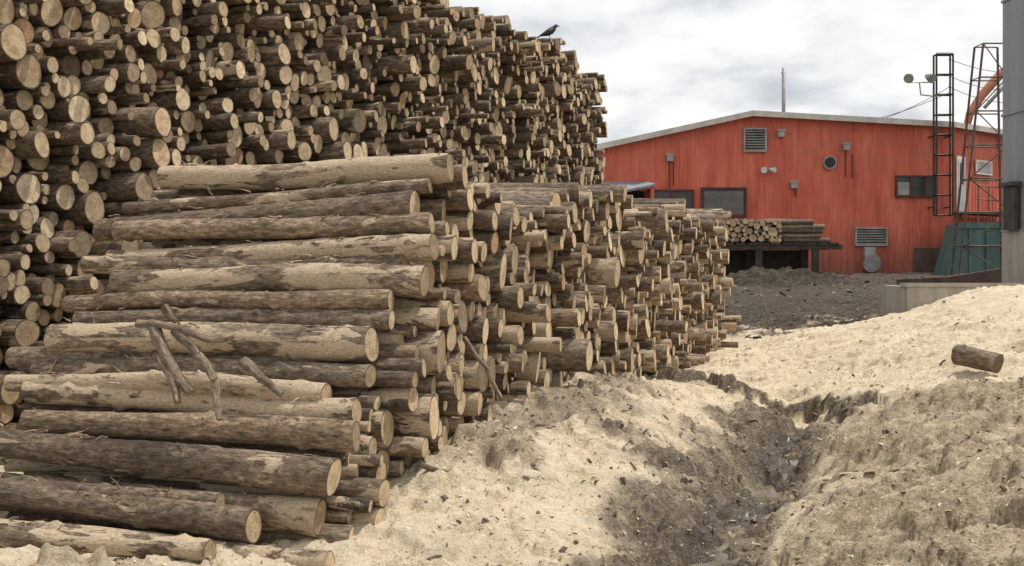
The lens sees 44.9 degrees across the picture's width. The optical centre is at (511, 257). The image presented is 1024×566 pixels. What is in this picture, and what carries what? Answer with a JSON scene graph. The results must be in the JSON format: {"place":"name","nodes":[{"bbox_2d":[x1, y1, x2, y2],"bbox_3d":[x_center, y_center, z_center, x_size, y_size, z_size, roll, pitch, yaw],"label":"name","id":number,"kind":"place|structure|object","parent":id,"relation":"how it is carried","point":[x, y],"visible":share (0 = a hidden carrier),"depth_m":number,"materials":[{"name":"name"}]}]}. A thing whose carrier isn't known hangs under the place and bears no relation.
{"place":"outdoors","nodes":[
{"label":"outdoors","id":0,"kind":"place"},
{"bbox_2d":[0,272,1023,565],"bbox_3d":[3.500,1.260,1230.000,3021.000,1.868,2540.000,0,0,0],"label":"ground","id":1,"kind":"structure","parent":0,"point":[502,462],"depth_m":8.83,"materials":[{"name":"beige sand"},{"name":"wood chips"},{"name":"dirt"}]},
{"bbox_2d":[0,0,607,428],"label":"log pile","id":2,"kind":"object","parent":1,"relation":"on","point":[110,108],"visible":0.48,"depth_m":14.33,"materials":[{"name":"brown wood"}]},
{"bbox_2d":[537,24,559,37],"bbox_3d":[0.695,-4.409,24.168,0.486,0.297,0.170,0,0,0],"label":"crow","id":3,"kind":"object","parent":2,"relation":"on","point":[549,31],"visible":0.85,"depth_m":24.12,"materials":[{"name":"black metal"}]},
{"bbox_2d":[0,153,741,565],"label":"log pile","id":4,"kind":"object","parent":1,"relation":"on","point":[526,289],"visible":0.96,"depth_m":8.69,"materials":[{"name":"brown wood"}]},
{"bbox_2d":[0,153,439,554],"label":"bark splinters","id":5,"kind":"object","parent":4,"relation":"on","point":[84,436],"visible":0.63,"depth_m":8.32,"materials":[{"name":"brown wood"}]},
{"bbox_2d":[134,304,502,471],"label":"broken branches","id":6,"kind":"object","parent":4,"relation":"on","point":[164,359],"visible":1,"depth_m":7.98,"materials":[{"name":"brown plant"}]},
{"bbox_2d":[13,301,1023,565],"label":"wood chips","id":7,"kind":"object","parent":1,"relation":"on","point":[701,481],"visible":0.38,"depth_m":8.29,"materials":[{"name":"beige wood"}]},
{"bbox_2d":[199,290,1023,565],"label":"bark debris","id":8,"kind":"object","parent":1,"relation":"on","point":[680,434],"visible":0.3,"depth_m":8.71,"materials":[{"name":"brown wood"}]},
{"bbox_2d":[644,187,653,198],"bbox_3d":[3.800,-0.860,44.375,2.320,3.220,2.250,0,0,0],"label":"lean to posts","id":9,"kind":"object","parent":1,"relation":"on","point":[649,193],"visible":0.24,"depth_m":43.83,"materials":[{"name":"red wood"}]},
{"bbox_2d":[602,181,655,191],"bbox_3d":[3.800,-2.415,44.575,2.400,0.830,2.750,0,0,0],"label":"lean to roof","id":10,"kind":"object","parent":9,"relation":"on","point":[633,185],"visible":0.43,"depth_m":45.25,"materials":[{"name":"grey metal"}]},
{"bbox_2d":[601,116,750,219],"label":"front wall","id":11,"kind":"structure","parent":1,"relation":"on","point":[714,155],"depth_m":46.00,"materials":[{"name":"red wood"}]},
{"bbox_2d":[627,191,643,197],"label":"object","id":12,"kind":"object","parent":11,"relation":"attached to","point":[637,194],"visible":0.14,"depth_m":45.50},
{"bbox_2d":[654,189,693,208],"bbox_3d":[5.925,-1.890,45.949,1.650,1.280,0.098,0,0,0],"label":"window frame","id":13,"kind":"object","parent":11,"relation":"attached to","point":[671,190],"visible":0.33,"depth_m":45.90,"materials":[{"name":"black metal"}]},
{"bbox_2d":[654,191,691,208],"bbox_3d":[5.925,-1.890,45.950,1.510,1.140,0.010,0,0,0],"label":"window left glass","id":14,"kind":"object","parent":13,"relation":"in","point":[687,195],"visible":0.29,"depth_m":45.95,"materials":[{"name":"grey glass"}]},
{"bbox_2d":[701,187,746,216],"bbox_3d":[7.845,-2.055,45.949,1.690,1.110,0.098,0,0,0],"label":"window middle frame","id":15,"kind":"object","parent":11,"relation":"attached to","point":[745,188],"visible":0.75,"depth_m":45.90,"materials":[{"name":"black metal"}]},
{"bbox_2d":[704,191,742,213],"bbox_3d":[7.845,-2.040,45.941,1.450,0.860,0.005,0,0,0],"label":"window middle screen","id":16,"kind":"object","parent":15,"relation":"in","point":[732,201],"depth_m":45.94,"materials":[{"name":"grey glass"}]},
{"bbox_2d":[703,189,744,214],"bbox_3d":[7.845,-2.055,45.950,1.550,0.970,0.010,0,0,0],"label":"window middle glass","id":17,"kind":"object","parent":15,"relation":"in","point":[743,190],"visible":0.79,"depth_m":45.95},
{"bbox_2d":[437,302,1020,565],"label":"dirt clods","id":18,"kind":"object","parent":1,"relation":"on","point":[685,480],"visible":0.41,"depth_m":8.87,"materials":[{"name":"soil"}]},
{"bbox_2d":[690,459,798,565],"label":"puddle","id":19,"kind":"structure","parent":1,"relation":"on","point":[766,493],"depth_m":8.14,"materials":[{"name":"grey liquid"}]},
{"bbox_2d":[720,243,842,275],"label":"timber deck","id":20,"kind":"structure","parent":1,"relation":"on","point":[774,256],"depth_m":38.62,"materials":[{"name":"black wood"}]},
{"bbox_2d":[721,218,830,242],"bbox_3d":[7.820,-0.799,38.401,3.594,0.804,2.797,0,0,0],"label":"log pile","id":21,"kind":"object","parent":20,"relation":"on","point":[744,230],"visible":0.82,"depth_m":37.26,"materials":[{"name":"brown wood"}]},
{"bbox_2d":[727,266,864,288],"bbox_3d":[7.600,0.731,36.400,7.200,0.983,4.800,0,0,0],"label":"dirt mound","id":22,"kind":"object","parent":1,"relation":"on","point":[786,277],"visible":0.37,"depth_m":35.53,"materials":[{"name":"grey soil"}]},
{"bbox_2d":[726,273,948,338],"bbox_3d":[10.752,1.122,34.005,18.600,1.362,22.053,0,0,0],"label":"yard rubble","id":23,"kind":"object","parent":1,"relation":"on","point":[811,314],"visible":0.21,"depth_m":30.70,"materials":[{"name":"grey stone"}]},
{"bbox_2d":[751,116,950,273],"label":"front wall","id":24,"kind":"structure","parent":1,"relation":"on","point":[838,203],"depth_m":46.00,"materials":[{"name":"red"}]},
{"bbox_2d":[743,128,766,151],"bbox_3d":[8.995,-4.365,45.934,0.850,0.890,0.128,0,0,0],"label":"gable louver","id":25,"kind":"object","parent":24,"relation":"attached to","point":[754,130],"visible":1,"depth_m":45.88,"materials":[{"name":"grey metal"}]},
{"bbox_2d":[745,132,764,148],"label":"vent slats","id":26,"kind":"object","parent":25,"relation":"in","point":[754,140],"visible":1,"depth_m":45.95,"materials":[{"name":"grey metal"}]},
{"bbox_2d":[666,129,850,187],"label":"junction boxes","id":27,"kind":"object","parent":24,"relation":"attached to","point":[781,133],"visible":1,"depth_m":45.80,"materials":[{"name":"grey metal"}]},
{"bbox_2d":[669,150,852,196],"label":"conduits","id":28,"kind":"object","parent":27,"relation":"attached to","point":[795,188],"visible":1,"depth_m":45.91,"materials":[{"name":"black metal"}]},
{"bbox_2d":[761,167,776,172],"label":"wall lights","id":29,"kind":"object","parent":24,"relation":"attached to","point":[764,169],"depth_m":45.67,"materials":[{"name":"white paint"}]},
{"bbox_2d":[822,155,836,169],"bbox_3d":[11.770,-3.530,45.930,0.520,0.520,0.100,0,0,0],"label":"round vent ring","id":30,"kind":"object","parent":24,"relation":"attached to","point":[824,164],"visible":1,"depth_m":45.88,"materials":[{"name":"grey metal"}]},
{"bbox_2d":[825,157,835,166],"bbox_3d":[11.770,-3.530,45.858,0.380,0.380,0.035,0,0,0],"label":"round vent fan","id":31,"kind":"object","parent":30,"relation":"attached to","point":[830,162],"visible":1,"depth_m":45.84},
{"bbox_2d":[855,227,887,245],"bbox_3d":[13.300,-0.785,45.934,1.200,0.690,0.128,0,0,0],"label":"louver","id":32,"kind":"object","parent":24,"relation":"attached to","point":[871,237],"visible":1,"depth_m":45.88,"materials":[{"name":"grey metal"}]},
{"bbox_2d":[857,229,885,242],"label":"vent slats","id":33,"kind":"object","parent":32,"relation":"in","point":[871,234],"visible":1,"depth_m":45.95,"materials":[{"name":"grey metal"}]},
{"bbox_2d":[755,116,1002,135],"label":"roof","id":34,"kind":"structure","parent":24,"relation":"on","point":[897,124],"depth_m":45.97,"materials":[{"name":"grey metal"}]},
{"bbox_2d":[781,68,785,111],"bbox_3d":[10.950,-6.200,50.000,0.200,2.900,0.162,0,0,0],"label":"utility pole","id":35,"kind":"object","parent":34,"relation":"on","point":[783,72],"visible":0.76,"depth_m":49.93,"materials":[{"name":"grey metal"}]},
{"bbox_2d":[597,110,1002,148],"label":"fascia","id":36,"kind":"structure","parent":34,"relation":"attached to","point":[783,115],"depth_m":45.60,"materials":[{"name":"grey metal"}]},
{"bbox_2d":[895,175,932,197],"bbox_3d":[14.970,-2.640,45.949,1.560,0.820,0.098,0,0,0],"label":"window right frame","id":37,"kind":"object","parent":24,"relation":"attached to","point":[910,176],"visible":0.71,"depth_m":45.90,"materials":[{"name":"black metal"}]},
{"bbox_2d":[898,182,908,194],"bbox_3d":[14.510,-2.565,45.941,0.420,0.470,0.005,0,0,0],"label":"window right pane paper","id":38,"kind":"object","parent":37,"relation":"attached to","point":[903,188],"depth_m":45.94,"materials":[{"name":"grey paper"}]},
{"bbox_2d":[897,177,932,195],"bbox_3d":[14.970,-2.640,45.950,1.420,0.680,0.010,0,0,0],"label":"window pane","id":39,"kind":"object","parent":37,"relation":"in","point":[917,186],"visible":0.64,"depth_m":45.95,"materials":[{"name":"black glass"}]},
{"bbox_2d":[914,248,939,272],"bbox_3d":[15.550,0.190,45.950,1.300,1.120,0.020,0,0,0],"label":"dark low panel","id":40,"kind":"object","parent":24,"relation":"attached to","point":[925,259],"visible":0.43,"depth_m":45.94,"materials":[{"name":"brown metal"}]},
{"bbox_2d":[904,53,953,215],"bbox_3d":[15.307,-4.489,45.101,2.319,5.934,1.156,0,0,-45],"label":"steel ladder mast","id":41,"kind":"object","parent":24,"relation":"attached to","point":[930,78],"visible":1,"depth_m":45.05,"materials":[{"name":"grey metal"}]},
{"bbox_2d":[881,59,1002,117],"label":"power lines","id":42,"kind":"object","parent":41,"relation":"attached to","point":[941,91],"visible":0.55,"depth_m":46.40,"materials":[{"name":"black metal"}]},
{"bbox_2d":[863,247,880,271],"bbox_3d":[13.250,0.064,45.805,0.680,0.928,0.409,0,0,0],"label":"blower hood","id":43,"kind":"object","parent":1,"relation":"on","point":[872,261],"visible":1,"depth_m":45.67,"materials":[{"name":"grey metal"}]},
{"bbox_2d":[896,269,1001,284],"bbox_3d":[10.304,0.710,27.545,3.960,1.080,0.147,0,0,-15],"label":"steel barrier","id":44,"kind":"object","parent":1,"relation":"on","point":[991,276],"visible":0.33,"depth_m":27.42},
{"bbox_2d":[882,283,1022,314],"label":"concrete block wall","id":45,"kind":"structure","parent":1,"relation":"on","point":[902,297],"depth_m":23.40,"materials":[{"name":"grey concrete"}]},
{"bbox_2d":[934,223,1002,274],"bbox_3d":[16.525,-0.300,44.650,2.250,1.900,1.500,0,0,0],"label":"teal hopper","id":46,"kind":"object","parent":1,"relation":"on","point":[971,263],"visible":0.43,"depth_m":44.00,"materials":[{"name":"paint"}]},
{"bbox_2d":[950,43,1002,274],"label":"braced steel tower","id":47,"kind":"structure","parent":1,"relation":"on","point":[969,178],"depth_m":42.72,"materials":[{"name":"grey metal"}]},
{"bbox_2d":[951,128,1002,224],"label":"side wall","id":48,"kind":"structure","parent":1,"relation":"on","point":[987,154],"depth_m":47.63,"materials":[{"name":"red metal"}]},
{"bbox_2d":[956,156,965,211],"bbox_3d":[16.791,-2.750,46.400,0.050,2.100,0.700,0,0,45],"label":"door frame","id":49,"kind":"object","parent":48,"relation":"attached to","point":[959,157],"visible":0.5,"depth_m":46.15,"materials":[{"name":"grey metal"}]},
{"bbox_2d":[958,158,964,210],"bbox_3d":[16.820,-2.725,46.370,0.028,1.950,0.540,0,0,45],"label":"door","id":50,"kind":"structure","parent":49,"relation":"in","point":[962,203],"depth_m":46.38,"materials":[{"name":"white metal"}]},
{"bbox_2d":[954,212,1002,216],"bbox_3d":[18.117,-1.650,47.082,0.960,0.080,3.900,0,0,45],"label":"door landing","id":51,"kind":"object","parent":48,"relation":"attached to","point":[994,215],"depth_m":46.42,"materials":[{"name":"metal"}]},
{"bbox_2d":[977,185,1002,222],"bbox_3d":[18.404,-0.962,46.760,0.049,3.424,3.790,0,0,45],"label":"landing rail","id":52,"kind":"object","parent":51,"relation":"on","point":[978,199],"visible":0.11,"depth_m":45.69,"materials":[{"name":"metal"}]},
{"bbox_2d":[975,159,991,175],"bbox_3d":[18.184,-3.475,47.792,0.050,0.550,1.400,0,0,45],"label":"side window frame","id":53,"kind":"object","parent":48,"relation":"attached to","point":[976,167],"visible":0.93,"depth_m":47.53,"materials":[{"name":"white paint"}]},
{"bbox_2d":[978,162,991,172],"bbox_3d":[18.206,-3.475,47.771,0.008,0.390,1.200,0,0,45],"label":"side window glass","id":54,"kind":"object","parent":53,"relation":"attached to","point":[987,168],"visible":0.86,"depth_m":47.81,"materials":[{"name":"grey glass"}]},
{"bbox_2d":[951,344,1003,372],"bbox_3d":[4.992,1.077,13.293,0.211,0.288,0.534,0,0,-38],"label":"stray log","id":55,"kind":"object","parent":1,"relation":"on","point":[972,357],"visible":1,"depth_m":13.22,"materials":[{"name":"brown wood"}]},
{"bbox_2d":[964,67,1002,134],"bbox_3d":[18.732,-3.627,46.960,3.637,8.754,0.560,0,0,0],"label":"orange loader boom","id":56,"kind":"object","parent":1,"relation":"on","point":[987,89],"visible":0.47,"depth_m":46.86,"materials":[{"name":"paint"}]},
{"bbox_2d":[1002,231,1023,284],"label":"concrete plinth","id":57,"kind":"structure","parent":1,"relation":"on","point":[1012,257],"depth_m":24.51,"materials":[{"name":"grey concrete"}]},
{"bbox_2d":[1003,0,1023,228],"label":"steel silo column","id":58,"kind":"structure","parent":57,"relation":"on","point":[1013,86],"depth_m":24.51,"materials":[{"name":"grey metal"}]},
{"bbox_2d":[998,181,1020,229],"bbox_3d":[9.818,-1.020,24.475,0.155,0.940,0.750,0,0,0],"label":"metal box","id":59,"kind":"object","parent":58,"relation":"attached to","point":[1011,205],"visible":1,"depth_m":24.33,"materials":[{"name":"black metal"}]},
{"bbox_2d":[1001,0,1023,231],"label":"seams","id":60,"kind":"object","parent":58,"relation":"attached to","point":[1012,112],"visible":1,"depth_m":24.58,"materials":[{"name":"grey metal"}]},
{"bbox_2d":[449,0,1002,143],"label":"sky","id":61,"kind":"structure","parent":0,"point":[665,64],"materials":[{"name":"white"}]}
]}

